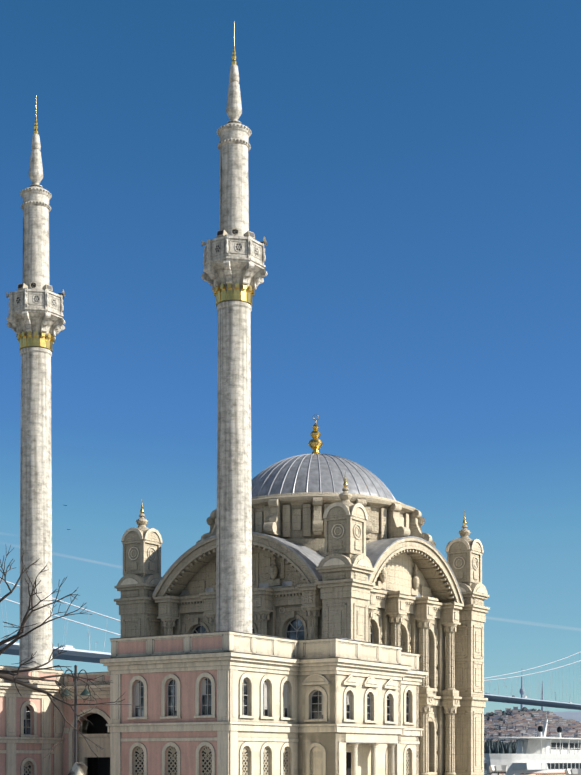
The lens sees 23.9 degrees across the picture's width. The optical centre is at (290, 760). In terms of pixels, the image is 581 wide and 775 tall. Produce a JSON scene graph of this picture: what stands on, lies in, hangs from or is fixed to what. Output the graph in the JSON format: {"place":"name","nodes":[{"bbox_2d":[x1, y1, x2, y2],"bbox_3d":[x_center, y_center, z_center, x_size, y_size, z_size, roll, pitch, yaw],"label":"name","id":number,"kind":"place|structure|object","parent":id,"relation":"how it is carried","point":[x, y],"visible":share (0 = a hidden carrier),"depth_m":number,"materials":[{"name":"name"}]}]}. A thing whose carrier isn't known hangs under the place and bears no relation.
{"place":"outdoors","nodes":[
{"label":"outdoors","id":0,"kind":"place"},
{"bbox_2d":[0,33,489,774],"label":"mosque","id":1,"kind":"structure","parent":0,"point":[314,613],"depth_m":97.14,"materials":[{"name":"beige stone"}]},
{"bbox_2d":[0,642,580,709],"bbox_3d":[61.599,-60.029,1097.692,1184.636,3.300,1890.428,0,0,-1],"label":"bridge deck","id":2,"kind":"structure","parent":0,"point":[70,654],"depth_m":793.18,"materials":[{"name":"metal"}]},
{"bbox_2d":[0,579,580,703],"bbox_3d":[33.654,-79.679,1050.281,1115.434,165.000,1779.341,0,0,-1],"label":"bridge cables","id":3,"kind":"object","parent":2,"relation":"on","point":[547,670],"visible":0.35,"depth_m":1290.56,"materials":[{"name":"white paint"}]},
{"bbox_2d":[63,645,571,702],"bbox_3d":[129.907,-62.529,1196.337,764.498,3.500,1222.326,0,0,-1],"label":"bridge traffic","id":4,"kind":"object","parent":2,"relation":"on","point":[67,646],"depth_m":760.69,"materials":[{"name":"white metal"}]},
{"bbox_2d":[0,0,580,713],"label":"sky","id":5,"kind":"structure","parent":0,"point":[414,166],"materials":[{"name":"blue"}]},
{"bbox_2d":[484,711,580,762],"bbox_3d":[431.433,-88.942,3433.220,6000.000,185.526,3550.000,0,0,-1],"label":"shore hills","id":6,"kind":"structure","parent":0,"point":[575,715],"depth_m":4410.68,"materials":[{"name":"grey"}]},
{"bbox_2d":[519,677,543,710],"bbox_3d":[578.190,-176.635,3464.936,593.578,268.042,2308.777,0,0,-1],"label":"communication towers","id":7,"kind":"structure","parent":6,"relation":"on","point":[521,691],"depth_m":4613.57,"materials":[{"name":"grey concrete"}]},
{"bbox_2d":[484,707,580,756],"bbox_3d":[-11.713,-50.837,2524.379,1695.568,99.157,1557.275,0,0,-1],"label":"trees","id":8,"kind":"object","parent":6,"relation":"on","point":[498,746],"visible":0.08,"depth_m":1813.31,"materials":[{"name":"green plant"}]},
{"bbox_2d":[484,707,580,742],"bbox_3d":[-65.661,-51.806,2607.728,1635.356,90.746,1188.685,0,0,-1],"label":"houses","id":9,"kind":"structure","parent":6,"relation":"on","point":[530,733],"depth_m":2213.85,"materials":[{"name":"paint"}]},
{"bbox_2d":[484,707,580,741],"bbox_3d":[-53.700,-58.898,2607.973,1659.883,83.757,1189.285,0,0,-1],"label":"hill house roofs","id":10,"kind":"structure","parent":9,"relation":"on","point":[490,727],"depth_m":2270.02,"materials":[{"name":"beige tile"}]},
{"bbox_2d":[488,765,580,774],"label":"boats","id":11,"kind":"object","parent":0,"point":[497,768],"visible":0.94,"depth_m":98.88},
{"bbox_3d":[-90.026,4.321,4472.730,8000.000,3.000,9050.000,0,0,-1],"label":"ground","id":12,"kind":"structure","parent":0,"visible":0},
{"bbox_2d":[0,545,130,757],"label":"bare winter tree","id":13,"kind":"object","parent":12,"relation":"on","point":[8,675],"visible":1,"depth_m":33.99,"materials":[{"name":"brown plant"}]},
{"bbox_2d":[63,665,87,763],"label":"street lamp post","id":14,"kind":"object","parent":12,"relation":"on","point":[75,718],"visible":0.88,"depth_m":74.36,"materials":[{"name":"black metal"}]},
{"bbox_2d":[61,689,89,694],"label":"lamp shades","id":15,"kind":"object","parent":14,"relation":"attached to","point":[85,692],"visible":0.83,"depth_m":74.24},
{"bbox_2d":[68,763,87,774],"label":"pollarded plane tree trunk","id":16,"kind":"object","parent":12,"relation":"on","point":[78,768],"visible":1,"depth_m":28.75,"materials":[{"name":"plant"}]},
{"label":"bosphorus water","id":17,"kind":"structure","parent":0,"visible":0},
{"bbox_2d":[484,709,580,774],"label":"ferry boat","id":18,"kind":"object","parent":17,"relation":"on","point":[535,754],"visible":0.9,"depth_m":206.67,"materials":[{"name":"white paint"}]},
{"bbox_2d":[487,773,564,773],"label":"ferry lifebuoy","id":19,"kind":"object","parent":18,"relation":"attached to","point":[533,773],"visible":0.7,"depth_m":203.59,"materials":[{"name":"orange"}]},
{"bbox_2d":[536,726,580,774],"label":"ferry windows","id":20,"kind":"structure","parent":18,"relation":"attached to","point":[565,746],"depth_m":212.35,"materials":[{"name":"black glass"}]}
]}

